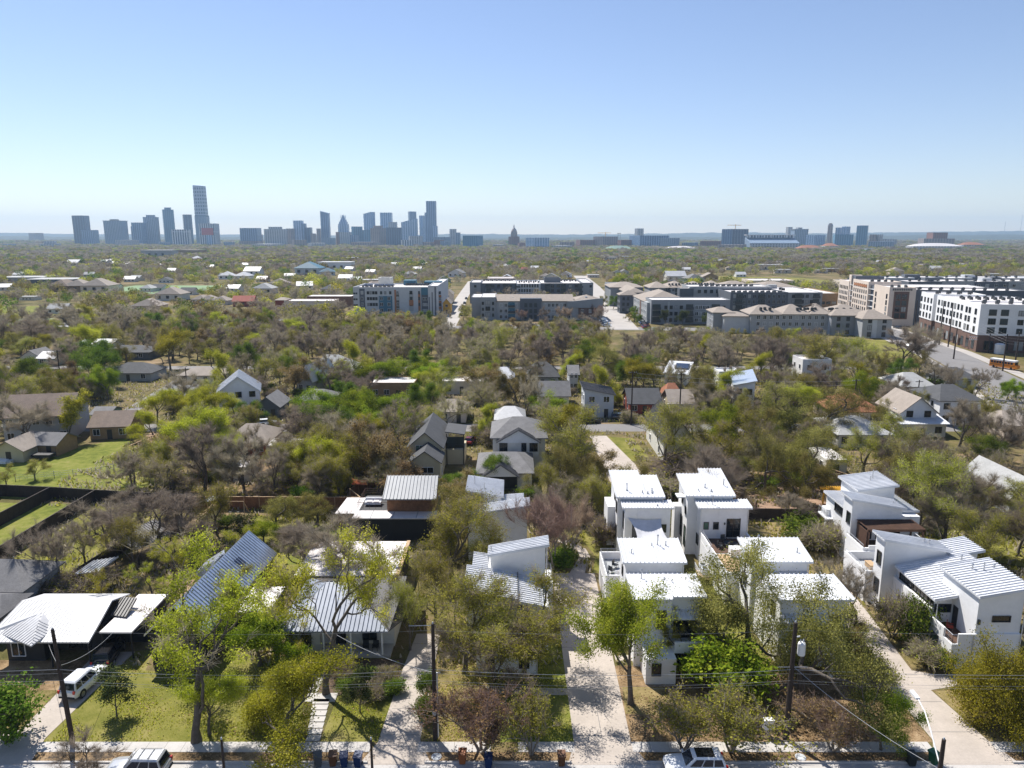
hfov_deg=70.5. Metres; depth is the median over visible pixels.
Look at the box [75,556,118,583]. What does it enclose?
lean to
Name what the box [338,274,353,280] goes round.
distant house
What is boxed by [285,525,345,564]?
lawn
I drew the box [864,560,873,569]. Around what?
planter box
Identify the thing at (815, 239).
city block
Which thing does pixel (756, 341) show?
bare tree
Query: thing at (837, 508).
window
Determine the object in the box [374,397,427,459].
budding tree
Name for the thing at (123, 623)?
carport
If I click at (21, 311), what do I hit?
bare tree
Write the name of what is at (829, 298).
building
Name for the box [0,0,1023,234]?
sky
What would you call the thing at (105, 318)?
bare tree
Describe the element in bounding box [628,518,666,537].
shade sail
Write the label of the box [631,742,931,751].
sidewalk
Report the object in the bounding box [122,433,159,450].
rail fence
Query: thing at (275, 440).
house
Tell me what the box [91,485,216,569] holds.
bare tree
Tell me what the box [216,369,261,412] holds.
house
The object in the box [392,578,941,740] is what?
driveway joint
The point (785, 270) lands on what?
distant house
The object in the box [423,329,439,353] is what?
leafy tree
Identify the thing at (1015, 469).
budding tree
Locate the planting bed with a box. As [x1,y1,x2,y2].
[318,659,403,694]
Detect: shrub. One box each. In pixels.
[0,666,50,746]
[36,566,82,595]
[46,561,123,593]
[69,385,84,392]
[84,388,106,399]
[96,383,116,394]
[155,470,193,490]
[159,402,182,412]
[163,514,187,528]
[171,477,199,493]
[178,518,220,541]
[195,511,225,527]
[201,471,220,481]
[216,512,236,529]
[243,478,286,496]
[246,469,291,487]
[260,386,290,397]
[261,383,274,392]
[275,466,300,478]
[283,426,298,435]
[284,404,298,414]
[289,388,303,395]
[289,485,315,496]
[308,651,332,674]
[310,485,335,496]
[325,384,337,390]
[329,658,356,683]
[332,674,356,695]
[344,472,362,489]
[345,666,379,681]
[356,674,387,705]
[369,661,404,684]
[380,677,410,697]
[396,405,425,416]
[407,692,432,721]
[413,666,440,695]
[449,433,464,437]
[466,392,485,404]
[468,425,477,431]
[470,423,491,436]
[475,427,492,448]
[503,401,522,407]
[515,486,541,499]
[521,404,537,415]
[543,487,583,505]
[545,544,582,574]
[571,386,576,393]
[584,514,615,549]
[619,409,640,421]
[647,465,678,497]
[670,627,785,705]
[671,460,692,477]
[696,395,718,408]
[741,453,762,464]
[754,473,779,489]
[772,508,827,550]
[791,515,845,556]
[810,463,841,481]
[826,477,840,487]
[848,649,907,690]
[867,585,925,638]
[870,435,897,447]
[895,592,946,643]
[900,634,955,670]
[923,645,960,671]
[926,377,944,384]
[938,443,956,458]
[938,474,966,488]
[956,424,974,436]
[964,427,987,439]
[994,701,1023,736]
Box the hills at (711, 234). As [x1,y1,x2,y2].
[0,231,1023,237]
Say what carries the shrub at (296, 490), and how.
on the leaf ground at (286, 491)
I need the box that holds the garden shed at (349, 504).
[335,498,365,526]
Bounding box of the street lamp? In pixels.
[909,690,938,760]
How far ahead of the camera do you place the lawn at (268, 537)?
102.93 m
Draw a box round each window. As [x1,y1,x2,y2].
[7,433,14,439]
[10,643,26,656]
[68,641,91,647]
[83,287,104,290]
[92,429,99,435]
[118,428,125,434]
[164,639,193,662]
[235,392,241,397]
[249,391,255,396]
[301,633,311,648]
[336,633,345,643]
[362,633,376,639]
[421,467,433,473]
[499,443,506,451]
[517,606,529,618]
[519,660,528,668]
[521,443,525,451]
[529,443,537,451]
[589,396,594,401]
[603,396,609,401]
[632,405,636,410]
[632,524,636,537]
[651,663,661,675]
[655,610,666,629]
[661,524,666,532]
[672,620,696,637]
[674,653,691,663]
[679,513,682,535]
[682,524,685,546]
[703,522,708,529]
[713,522,718,529]
[834,502,842,515]
[841,437,848,443]
[845,510,850,524]
[873,575,878,593]
[876,549,881,565]
[899,572,911,588]
[906,411,912,416]
[912,583,926,601]
[924,411,930,416]
[927,596,933,607]
[930,631,937,645]
[934,604,951,611]
[935,427,941,432]
[943,403,950,408]
[983,341,993,349]
[986,327,994,333]
[987,318,995,324]
[989,309,996,315]
[992,616,1011,621]
[998,328,1006,333]
[999,319,1007,324]
[999,341,1008,350]
[1001,310,1008,315]
[1013,342,1023,350]
[1017,320,1023,324]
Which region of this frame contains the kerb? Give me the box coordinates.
[22,761,1023,763]
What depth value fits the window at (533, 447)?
134.32 m
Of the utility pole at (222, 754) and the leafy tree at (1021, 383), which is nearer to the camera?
the utility pole at (222, 754)
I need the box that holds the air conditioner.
[701,567,708,574]
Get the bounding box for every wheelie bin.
[313,750,321,767]
[328,749,337,766]
[339,750,347,767]
[352,750,362,767]
[458,747,466,763]
[484,751,492,767]
[557,749,565,765]
[905,749,918,765]
[927,747,939,764]
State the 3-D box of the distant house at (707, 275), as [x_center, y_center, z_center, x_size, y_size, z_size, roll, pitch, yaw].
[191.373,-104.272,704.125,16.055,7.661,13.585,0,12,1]
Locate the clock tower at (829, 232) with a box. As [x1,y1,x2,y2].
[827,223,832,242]
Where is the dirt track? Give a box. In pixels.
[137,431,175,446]
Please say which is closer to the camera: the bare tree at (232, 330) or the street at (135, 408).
the street at (135, 408)
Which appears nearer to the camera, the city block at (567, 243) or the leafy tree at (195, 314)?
the leafy tree at (195, 314)
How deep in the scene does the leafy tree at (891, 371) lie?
208.13 m
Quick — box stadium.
[744,235,799,247]
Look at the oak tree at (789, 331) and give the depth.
271.68 m
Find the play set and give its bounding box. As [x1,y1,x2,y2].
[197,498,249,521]
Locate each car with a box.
[0,458,13,463]
[57,664,107,698]
[90,638,125,666]
[106,748,172,767]
[259,418,274,423]
[465,436,475,444]
[582,418,599,423]
[611,412,618,418]
[662,747,727,767]
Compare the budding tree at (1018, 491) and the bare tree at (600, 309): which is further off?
the bare tree at (600, 309)
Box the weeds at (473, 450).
[1,368,1023,665]
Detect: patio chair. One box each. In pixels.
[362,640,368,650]
[372,640,378,651]
[608,565,614,573]
[612,559,618,568]
[720,534,726,542]
[946,619,952,631]
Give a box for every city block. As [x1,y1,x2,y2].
[28,233,43,239]
[40,241,60,246]
[115,240,138,244]
[158,242,170,244]
[224,242,234,245]
[252,244,283,245]
[292,240,306,244]
[308,243,325,245]
[310,233,316,242]
[321,238,335,244]
[350,235,358,241]
[351,242,380,245]
[401,240,412,245]
[409,236,422,244]
[423,242,433,245]
[433,237,450,244]
[434,240,443,245]
[440,241,449,245]
[463,235,482,245]
[526,238,548,246]
[552,245,571,247]
[560,242,573,245]
[576,240,594,245]
[593,232,617,245]
[617,240,631,245]
[629,235,668,245]
[660,238,679,246]
[682,242,697,245]
[700,241,720,245]
[718,244,745,249]
[805,235,825,244]
[833,234,853,244]
[868,241,894,246]
[869,234,876,240]
[876,234,882,240]
[883,239,896,243]
[918,233,954,243]
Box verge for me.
[32,752,1023,761]
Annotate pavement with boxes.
[901,331,970,351]
[962,352,1023,378]
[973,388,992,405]
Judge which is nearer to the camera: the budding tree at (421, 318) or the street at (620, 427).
the street at (620, 427)
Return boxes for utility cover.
[431,753,441,760]
[795,753,805,760]
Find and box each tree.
[0,305,20,337]
[0,313,9,321]
[0,317,12,349]
[0,355,49,390]
[0,356,15,377]
[0,358,8,379]
[0,369,37,397]
[0,388,28,437]
[0,391,56,435]
[0,462,17,484]
[0,516,73,562]
[1,372,47,403]
[3,331,29,355]
[6,319,16,332]
[7,305,26,319]
[8,335,43,353]
[10,317,59,348]
[12,319,39,336]
[13,313,45,347]
[16,369,74,393]
[24,302,49,318]
[24,458,52,480]
[27,332,51,347]
[33,308,57,320]
[34,365,71,392]
[35,318,49,337]
[35,337,51,348]
[38,367,78,392]
[40,724,128,767]
[42,336,78,366]
[45,319,67,341]
[45,515,120,562]
[46,326,67,338]
[46,341,84,376]
[48,330,64,344]
[50,300,82,319]
[52,359,78,392]
[52,388,93,432]
[53,307,89,335]
[54,499,151,549]
[55,343,84,373]
[56,335,74,347]
[60,305,84,318]
[66,323,103,349]
[66,343,124,376]
[68,315,88,339]
[71,375,94,392]
[72,367,106,388]
[74,303,96,322]
[75,338,120,372]
[79,313,97,329]
[83,362,122,399]
[86,567,120,598]
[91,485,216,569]
[92,320,108,338]
[92,661,138,716]
[93,310,118,327]
[94,320,122,338]
[95,515,159,574]
[96,302,121,328]
[97,448,145,491]
[97,482,153,530]
[99,302,126,319]
[104,443,141,483]
[105,324,125,338]
[106,307,136,338]
[107,335,138,363]
[119,519,174,564]
[121,519,288,744]
[121,561,179,601]
[123,326,154,344]
[123,410,171,440]
[124,334,141,344]
[125,315,157,342]
[132,434,174,460]
[133,308,148,319]
[135,457,188,491]
[136,388,181,424]
[136,436,173,462]
[136,451,161,482]
[138,308,175,332]
[138,317,160,331]
[142,312,166,333]
[143,339,163,363]
[146,452,170,488]
[147,489,196,517]
[147,533,190,587]
[148,305,160,315]
[148,321,177,358]
[150,325,179,353]
[151,430,175,455]
[152,306,172,322]
[152,328,195,370]
[157,403,234,467]
[158,367,202,412]
[161,422,187,450]
[162,316,182,331]
[162,391,193,411]
[166,419,242,491]
[169,304,195,325]
[170,316,203,336]
[170,387,220,419]
[170,456,189,476]
[171,666,252,735]
[174,332,190,355]
[175,340,201,363]
[178,401,212,421]
[179,311,200,328]
[180,311,212,338]
[183,311,210,330]
[184,417,231,457]
[185,307,204,332]
[185,331,195,344]
[186,384,225,408]
[187,335,209,359]
[187,451,225,477]
[187,479,240,534]
[193,520,261,579]
[194,320,226,345]
[194,337,226,361]
[195,327,213,346]
[196,375,221,399]
[200,325,228,354]
[202,348,236,387]
[203,304,220,314]
[203,310,231,325]
[203,422,235,451]
[205,434,262,492]
[206,592,321,667]
[207,323,231,352]
[208,562,314,673]
[209,319,228,332]
[209,456,241,492]
[211,429,244,458]
[215,391,252,427]
[218,335,247,350]
[221,327,258,357]
[222,351,254,371]
[223,310,236,320]
[223,315,241,323]
[223,337,268,372]
[223,413,238,430]
[224,322,234,330]
[225,315,262,350]
[225,341,270,372]
[227,325,239,337]
[227,511,256,536]
[229,422,249,442]
[229,642,368,767]
[231,362,259,379]
[231,404,252,428]
[233,302,261,319]
[233,399,269,423]
[235,414,248,428]
[236,400,263,422]
[236,420,272,459]
[239,334,262,353]
[242,369,271,397]
[243,443,294,496]
[244,519,282,542]
[245,452,264,483]
[246,655,302,736]
[248,311,270,333]
[250,327,294,354]
[252,300,284,325]
[254,355,284,391]
[255,306,276,326]
[258,324,274,344]
[258,494,300,536]
[260,344,298,384]
[263,441,302,471]
[265,512,411,695]
[267,314,289,329]
[267,413,280,427]
[269,345,288,374]
[269,431,299,459]
[270,318,300,338]
[270,439,294,466]
[270,516,329,564]
[271,432,330,486]
[272,343,311,367]
[272,402,318,437]
[277,352,311,395]
[278,327,299,349]
[278,353,309,385]
[278,403,321,434]
[280,491,335,525]
[282,310,301,327]
[283,316,308,336]
[286,312,305,321]
[286,420,344,466]
[287,385,337,408]
[288,436,322,490]
[290,331,322,357]
[292,306,329,329]
[294,406,354,436]
[294,507,407,576]
[295,317,304,333]
[295,330,325,356]
[297,317,326,349]
[298,399,356,439]
[298,459,340,495]
[301,327,325,360]
[302,309,315,326]
[303,445,361,496]
[304,432,350,479]
[306,368,324,388]
[307,352,355,389]
[311,315,324,332]
[313,319,339,336]
[315,330,343,357]
[316,412,367,438]
[321,449,360,495]
[322,317,343,336]
[322,331,341,353]
[324,326,359,354]
[325,367,340,382]
[325,431,386,485]
[327,428,372,477]
[329,300,353,319]
[329,387,378,411]
[331,380,358,405]
[333,338,374,378]
[333,413,372,437]
[336,370,367,391]
[337,314,352,333]
[337,324,353,338]
[339,659,375,711]
[341,321,354,338]
[343,358,384,378]
[344,323,365,342]
[344,386,382,414]
[344,415,416,492]
[348,316,379,337]
[349,331,364,346]
[349,369,385,395]
[352,312,364,322]
[352,403,396,431]
[355,411,389,432]
[357,330,376,355]
[357,355,409,381]
[358,310,385,335]
[358,455,404,494]
[359,338,389,363]
[360,422,402,449]
[363,309,379,330]
[363,314,382,333]
[363,428,385,476]
[364,454,397,478]
[365,342,391,356]
[366,390,413,416]
[367,326,384,338]
[367,330,395,359]
[374,353,389,362]
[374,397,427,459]
[375,315,409,340]
[375,337,399,353]
[377,345,404,369]
[378,418,407,449]
[378,456,413,486]
[378,547,461,628]
[379,579,433,650]
[380,312,405,332]
[382,355,407,375]
[383,333,417,372]
[386,328,407,349]
[389,403,423,439]
[391,465,426,475]
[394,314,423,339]
[402,334,423,354]
[402,381,439,417]
[404,355,435,386]
[406,348,434,366]
[407,322,433,343]
[408,360,447,386]
[409,312,434,327]
[409,326,441,351]
[412,366,446,382]
[412,488,512,579]
[415,403,443,424]
[417,309,436,327]
[419,364,457,408]
[419,368,437,403]
[419,563,531,674]
[421,325,434,349]
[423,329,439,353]
[423,589,544,700]
[424,484,483,560]
[426,317,442,337]
[429,312,455,328]
[430,388,476,422]
[434,335,457,361]
[434,335,460,360]
[435,322,451,336]
[435,322,456,341]
[435,349,454,361]
[436,310,451,319]
[437,347,474,373]
[437,356,461,382]
[438,478,453,501]
[440,466,474,508]
[440,467,484,494]
[442,531,492,606]
[448,335,463,354]
[449,332,497,367]
[450,328,465,349]
[451,562,598,699]
[453,324,476,341]
[458,306,472,319]
[458,320,470,328]
[458,357,499,393]
[459,375,506,413]
[460,326,487,351]
[460,359,483,375]
[460,376,502,411]
[463,318,488,336]
[464,316,480,324]
[466,317,500,345]
[469,589,568,676]
[473,359,500,382]
[473,401,498,436]
[480,343,509,360]
[480,346,500,367]
[482,452,511,474]
[485,360,502,387]
[490,319,502,328]
[490,325,518,360]
[493,359,540,405]
[496,340,530,367]
[497,483,577,570]
[502,370,527,396]
[506,323,527,344]
[507,317,533,333]
[515,309,527,319]
[516,319,537,340]
[516,337,533,358]
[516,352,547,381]
[517,332,557,375]
[517,460,569,504]
[519,373,543,412]
[522,326,547,345]
[525,387,568,417]
[526,436,596,499]
[527,328,550,358]
[529,333,555,358]
[529,395,561,436]
[533,400,602,465]
[533,481,568,504]
[534,447,580,475]
[536,320,560,345]
[536,493,595,549]
[537,305,549,319]
[539,316,549,323]
[541,328,554,341]
[541,400,585,445]
[543,350,558,365]
[543,472,586,506]
[547,326,579,361]
[551,317,573,334]
[553,329,573,357]
[554,305,572,317]
[554,316,578,338]
[554,346,582,365]
[556,570,681,705]
[558,352,583,380]
[562,475,605,516]
[566,337,604,363]
[567,319,591,343]
[569,328,585,347]
[570,459,600,509]
[571,464,611,517]
[572,347,589,379]
[574,449,618,473]
[576,361,611,386]
[577,323,595,340]
[577,339,593,360]
[578,336,592,347]
[579,343,621,380]
[579,363,623,406]
[580,360,615,396]
[580,363,593,376]
[582,316,602,329]
[582,321,597,337]
[583,315,601,330]
[585,453,609,495]
[586,319,599,339]
[588,322,613,343]
[589,307,603,322]
[592,333,612,358]
[594,304,609,320]
[599,295,607,306]
[602,347,616,367]
[607,295,617,308]
[609,337,646,383]
[612,273,626,281]
[612,353,660,385]
[616,450,654,474]
[620,331,638,351]
[621,334,642,349]
[621,354,661,387]
[622,310,637,321]
[626,277,645,284]
[629,306,637,312]
[630,447,763,495]
[631,312,642,321]
[634,331,659,348]
[635,341,662,387]
[636,399,707,460]
[640,329,660,347]
[651,331,676,358]
[652,322,678,345]
[657,348,676,369]
[657,605,707,672]
[659,309,669,321]
[661,359,700,388]
[662,335,685,360]
[669,324,688,340]
[670,336,686,358]
[672,328,692,342]
[675,310,689,325]
[675,343,706,366]
[675,440,757,521]
[676,400,708,431]
[677,533,824,683]
[679,408,772,459]
[685,332,702,350]
[685,363,719,406]
[686,380,724,414]
[687,326,703,339]
[690,327,716,355]
[692,332,715,364]
[693,323,725,343]
[693,361,718,382]
[694,398,751,449]
[697,396,739,433]
[697,444,752,502]
[704,335,741,367]
[706,369,747,402]
[710,390,795,450]
[712,336,734,349]
[714,327,728,343]
[714,343,745,369]
[717,385,749,410]
[718,328,734,344]
[722,363,743,383]
[728,327,742,339]
[729,334,747,351]
[729,434,771,465]
[730,328,754,350]
[730,568,913,758]
[731,335,746,355]
[731,337,754,361]
[733,386,761,413]
[733,425,809,498]
[733,455,756,484]
[743,335,783,371]
[744,350,773,385]
[745,422,775,444]
[748,333,766,353]
[749,335,798,371]
[749,419,794,463]
[749,423,804,469]
[750,384,780,412]
[752,325,767,337]
[755,370,772,390]
[756,379,814,435]
[759,325,798,343]
[762,336,786,370]
[763,364,792,378]
[764,451,834,508]
[767,370,793,387]
[767,491,815,518]
[773,370,791,402]
[773,378,802,409]
[773,459,810,492]
[775,327,798,351]
[776,363,807,383]
[778,330,822,366]
[783,381,824,410]
[783,424,844,490]
[784,350,805,364]
[787,340,803,355]
[788,327,800,346]
[788,409,839,450]
[789,367,818,406]
[789,417,833,449]
[793,331,848,364]
[800,327,822,336]
[805,386,877,439]
[806,359,842,391]
[808,386,830,410]
[811,550,877,622]
[814,606,874,674]
[815,363,849,393]
[829,335,881,371]
[829,348,845,371]
[830,342,881,378]
[837,409,914,473]
[841,368,884,403]
[843,359,877,403]
[846,346,875,359]
[860,687,932,757]
[863,461,917,501]
[865,352,875,367]
[869,429,963,504]
[870,349,902,376]
[870,379,911,406]
[870,397,903,431]
[870,455,922,508]
[875,434,926,462]
[879,323,944,371]
[881,374,912,390]
[884,357,919,374]
[885,446,982,535]
[895,424,943,452]
[902,350,931,376]
[905,321,944,367]
[907,486,993,539]
[910,438,950,472]
[912,386,930,402]
[915,433,944,453]
[921,359,957,384]
[933,460,1011,505]
[933,622,1023,755]
[938,363,965,384]
[941,499,1015,538]
[942,395,992,446]
[947,442,994,461]
[950,504,1014,560]
[955,377,978,395]
[955,465,984,500]
[958,484,1012,513]
[963,432,1009,462]
[965,406,1001,435]
[970,368,1002,393]
[971,397,1003,431]
[972,485,1014,511]
[974,413,1023,450]
[982,446,1023,468]
[987,498,1023,555]
[999,379,1022,398]
[1001,475,1023,523]
[1004,399,1023,428]
[1005,377,1023,397]
[1007,464,1023,475]
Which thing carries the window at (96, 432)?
in the house at (113, 424)
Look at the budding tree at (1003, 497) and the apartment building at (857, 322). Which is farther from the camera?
the apartment building at (857, 322)
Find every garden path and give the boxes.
[305,668,337,740]
[486,687,567,694]
[558,540,589,572]
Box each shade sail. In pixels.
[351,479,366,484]
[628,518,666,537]
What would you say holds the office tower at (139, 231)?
on the ground at (748, 358)
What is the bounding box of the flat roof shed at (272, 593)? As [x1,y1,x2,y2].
[240,587,284,631]
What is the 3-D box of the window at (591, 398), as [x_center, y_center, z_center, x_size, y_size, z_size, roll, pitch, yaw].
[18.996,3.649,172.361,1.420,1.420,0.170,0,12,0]
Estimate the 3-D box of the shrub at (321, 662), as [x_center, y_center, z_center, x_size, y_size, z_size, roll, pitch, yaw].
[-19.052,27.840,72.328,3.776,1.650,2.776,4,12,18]
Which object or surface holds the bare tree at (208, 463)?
on the leaf ground at (286, 491)
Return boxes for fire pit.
[723,540,737,545]
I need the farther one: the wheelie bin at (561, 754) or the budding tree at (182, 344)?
the budding tree at (182, 344)
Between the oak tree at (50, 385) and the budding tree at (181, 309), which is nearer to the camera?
the oak tree at (50, 385)
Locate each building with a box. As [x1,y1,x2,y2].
[296,540,410,589]
[353,277,448,314]
[470,276,592,302]
[471,293,602,319]
[508,226,519,244]
[604,280,803,305]
[604,282,729,323]
[677,284,822,311]
[706,303,893,337]
[742,278,794,282]
[804,288,837,307]
[837,275,1023,325]
[884,274,1023,279]
[891,277,1023,289]
[919,290,1023,352]
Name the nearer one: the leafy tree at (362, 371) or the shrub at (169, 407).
the shrub at (169, 407)
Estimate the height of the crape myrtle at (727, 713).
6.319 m
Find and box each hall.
[606,246,631,248]
[794,245,820,248]
[821,243,837,246]
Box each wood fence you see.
[0,484,183,503]
[0,487,50,525]
[0,490,95,557]
[34,541,129,596]
[183,496,360,509]
[349,478,380,496]
[747,508,819,518]
[813,465,846,475]
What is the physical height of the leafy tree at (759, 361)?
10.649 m
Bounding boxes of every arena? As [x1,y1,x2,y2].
[668,246,694,248]
[906,243,962,249]
[957,242,984,246]
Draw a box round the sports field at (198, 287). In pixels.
[123,285,224,293]
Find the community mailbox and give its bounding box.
[762,717,774,732]
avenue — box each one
[64,323,640,329]
[639,327,702,330]
[888,331,959,351]
[926,351,1023,381]
[976,380,1023,414]
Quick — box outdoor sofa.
[364,497,381,504]
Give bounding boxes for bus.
[989,357,1019,369]
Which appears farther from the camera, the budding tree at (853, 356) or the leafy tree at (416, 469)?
the budding tree at (853, 356)
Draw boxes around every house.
[0,276,57,282]
[0,283,14,290]
[0,392,89,440]
[0,431,36,461]
[0,557,65,622]
[0,594,129,666]
[19,296,41,299]
[20,346,51,363]
[23,277,79,284]
[34,431,80,455]
[36,351,62,365]
[47,279,71,291]
[47,303,72,313]
[47,324,93,333]
[67,259,83,264]
[67,279,88,291]
[78,339,124,348]
[79,278,119,291]
[83,272,95,276]
[86,410,143,439]
[89,406,123,416]
[104,362,167,380]
[105,345,163,359]
[123,276,138,281]
[131,275,144,280]
[132,298,167,310]
[139,284,156,291]
[140,250,177,256]
[144,531,276,665]
[153,284,167,290]
[153,287,190,300]
[158,277,173,282]
[167,385,213,407]
[177,367,229,383]
[178,250,206,252]
[180,287,198,294]
[190,295,206,303]
[198,295,216,302]
[213,296,232,304]
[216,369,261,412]
[218,271,235,278]
[226,284,244,291]
[231,295,256,306]
[233,460,256,481]
[234,272,253,279]
[234,423,282,455]
[243,267,264,274]
[251,283,277,293]
[256,276,270,281]
[258,389,290,417]
[266,438,303,459]
[268,278,291,287]
[275,297,290,309]
[278,576,415,657]
[284,273,295,277]
[284,299,338,310]
[293,261,325,274]
[296,281,313,289]
[297,359,332,390]
[300,389,341,404]
[307,295,353,306]
[318,261,354,269]
[319,268,335,275]
[320,285,338,292]
[321,354,358,379]
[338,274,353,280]
[353,475,440,539]
[365,269,376,273]
[370,376,418,397]
[384,412,466,484]
[435,399,469,422]
[442,297,452,313]
[442,376,481,393]
[448,269,465,276]
[448,289,454,301]
[465,535,552,673]
[466,475,529,559]
[475,416,547,491]
[494,406,525,420]
[498,367,514,386]
[526,361,559,380]
[536,381,570,405]
[543,273,558,278]
[558,271,571,276]
[565,365,579,390]
[579,381,615,417]
[586,274,598,277]
[599,534,707,683]
[604,469,673,550]
[621,388,661,413]
[644,399,696,461]
[659,383,678,400]
[661,389,695,413]
[663,271,686,280]
[663,361,693,384]
[671,468,752,560]
[682,274,704,281]
[699,530,855,677]
[701,272,717,280]
[713,368,735,387]
[730,369,757,407]
[734,272,746,276]
[758,264,782,269]
[772,269,790,272]
[791,355,831,379]
[811,447,846,472]
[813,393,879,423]
[814,270,827,272]
[816,415,894,447]
[818,470,920,562]
[843,530,1023,668]
[875,387,939,418]
[879,372,933,393]
[885,267,903,273]
[889,410,949,436]
[909,384,983,424]
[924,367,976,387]
[962,455,1023,511]
[976,410,1022,437]
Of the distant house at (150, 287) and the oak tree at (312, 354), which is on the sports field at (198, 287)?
the distant house at (150, 287)
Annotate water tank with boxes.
[994,343,1004,353]
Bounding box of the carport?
[99,594,167,657]
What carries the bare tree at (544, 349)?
on the ground at (748, 358)
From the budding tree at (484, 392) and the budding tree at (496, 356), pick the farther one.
the budding tree at (496, 356)
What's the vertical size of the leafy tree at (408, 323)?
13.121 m
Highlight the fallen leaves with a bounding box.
[36,452,1023,760]
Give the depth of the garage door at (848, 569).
87.82 m
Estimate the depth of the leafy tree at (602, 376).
181.60 m
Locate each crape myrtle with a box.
[402,676,541,755]
[481,680,568,758]
[640,675,730,750]
[691,671,822,767]
[771,688,883,757]
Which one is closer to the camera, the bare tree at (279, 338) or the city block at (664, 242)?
the bare tree at (279, 338)
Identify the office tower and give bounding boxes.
[72,216,99,243]
[103,219,128,243]
[131,223,147,243]
[143,215,160,243]
[162,207,174,243]
[171,229,191,244]
[182,214,193,243]
[193,185,209,243]
[199,218,220,244]
[239,228,262,243]
[264,227,287,243]
[287,228,294,244]
[293,221,312,242]
[316,228,320,242]
[320,211,330,237]
[336,232,339,244]
[338,215,351,243]
[351,226,362,241]
[362,230,370,241]
[363,212,374,229]
[370,226,385,244]
[380,213,396,227]
[386,227,401,244]
[401,219,417,239]
[408,211,415,219]
[419,215,425,241]
[425,201,437,241]
[449,229,460,244]
[635,228,643,235]
[721,224,748,243]
[786,227,792,234]
[790,228,808,244]
[835,227,841,234]
[841,226,850,234]
[855,225,868,244]
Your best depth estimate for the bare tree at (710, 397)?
174.62 m
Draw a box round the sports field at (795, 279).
[718,276,838,290]
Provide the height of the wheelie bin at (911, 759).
1.114 m
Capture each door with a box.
[5,452,11,458]
[107,429,112,438]
[271,409,275,417]
[456,414,460,422]
[599,568,604,596]
[604,409,607,417]
[726,518,740,536]
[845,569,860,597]
[951,605,958,627]
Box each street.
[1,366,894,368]
[1,424,977,430]
[125,381,176,409]
[446,311,460,326]
[452,299,466,310]
[456,281,469,298]
[574,276,599,286]
[593,287,604,302]
[602,303,625,316]
[605,316,637,328]
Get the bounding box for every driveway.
[0,652,131,764]
[361,634,439,764]
[554,573,647,764]
[590,436,639,484]
[615,655,631,660]
[847,592,1020,764]
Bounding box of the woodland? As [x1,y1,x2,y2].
[0,239,1023,326]
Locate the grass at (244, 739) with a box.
[14,506,1022,741]
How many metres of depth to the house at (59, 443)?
143.83 m
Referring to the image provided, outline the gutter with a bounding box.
[0,764,1023,767]
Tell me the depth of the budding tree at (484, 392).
169.45 m
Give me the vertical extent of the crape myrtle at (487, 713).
6.952 m
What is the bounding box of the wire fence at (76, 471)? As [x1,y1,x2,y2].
[15,451,176,480]
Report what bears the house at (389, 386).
on the ground at (748, 358)
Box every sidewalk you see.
[33,742,369,751]
[417,742,490,751]
[518,742,574,751]
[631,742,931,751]
[990,742,1023,751]
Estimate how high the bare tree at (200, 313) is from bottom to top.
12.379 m
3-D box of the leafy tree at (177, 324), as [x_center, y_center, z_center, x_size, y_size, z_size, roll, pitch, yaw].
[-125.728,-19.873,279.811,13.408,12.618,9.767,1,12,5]
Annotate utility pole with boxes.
[51,627,74,739]
[220,737,224,767]
[370,737,373,767]
[412,622,439,740]
[630,371,636,424]
[677,372,684,408]
[783,621,805,739]
[937,737,945,767]
[938,301,944,344]
[947,303,953,346]
[953,327,957,358]
[1002,333,1007,370]
[1015,331,1019,359]
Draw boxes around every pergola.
[819,486,840,503]
[855,519,925,546]
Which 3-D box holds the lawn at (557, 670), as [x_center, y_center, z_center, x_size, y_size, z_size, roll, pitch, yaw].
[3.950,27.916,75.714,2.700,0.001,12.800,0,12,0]
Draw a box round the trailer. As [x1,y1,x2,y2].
[31,452,58,460]
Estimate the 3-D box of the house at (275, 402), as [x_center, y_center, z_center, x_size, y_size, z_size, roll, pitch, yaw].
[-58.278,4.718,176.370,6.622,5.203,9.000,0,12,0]
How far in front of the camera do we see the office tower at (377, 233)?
2845.19 m
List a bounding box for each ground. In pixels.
[0,242,1023,763]
[0,660,88,689]
[170,575,195,606]
[174,459,370,496]
[615,666,932,741]
[667,476,826,510]
[724,454,846,483]
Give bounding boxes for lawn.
[0,438,157,498]
[0,503,67,544]
[1,690,57,732]
[17,507,161,574]
[43,650,313,741]
[193,516,349,581]
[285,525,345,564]
[320,695,393,741]
[420,655,500,741]
[500,694,573,741]
[538,630,566,688]
[580,531,613,572]
[608,437,650,460]
[622,687,678,715]
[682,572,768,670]
[747,519,843,574]
[820,340,915,359]
[870,611,940,668]
[922,513,1023,565]
[934,689,1023,741]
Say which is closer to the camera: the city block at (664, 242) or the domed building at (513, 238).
the city block at (664, 242)
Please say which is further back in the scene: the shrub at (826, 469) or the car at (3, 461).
the car at (3, 461)
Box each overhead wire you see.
[56,630,429,634]
[60,669,431,675]
[60,680,432,685]
[63,673,431,678]
[73,683,424,688]
[332,632,430,671]
[434,680,776,685]
[435,669,790,675]
[436,630,791,634]
[443,683,780,688]
[451,673,788,678]
[636,377,837,385]
[639,373,832,381]
[794,667,935,766]
[794,669,1023,675]
[799,630,989,634]
[813,674,977,678]
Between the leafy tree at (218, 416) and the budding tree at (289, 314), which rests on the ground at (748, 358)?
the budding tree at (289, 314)

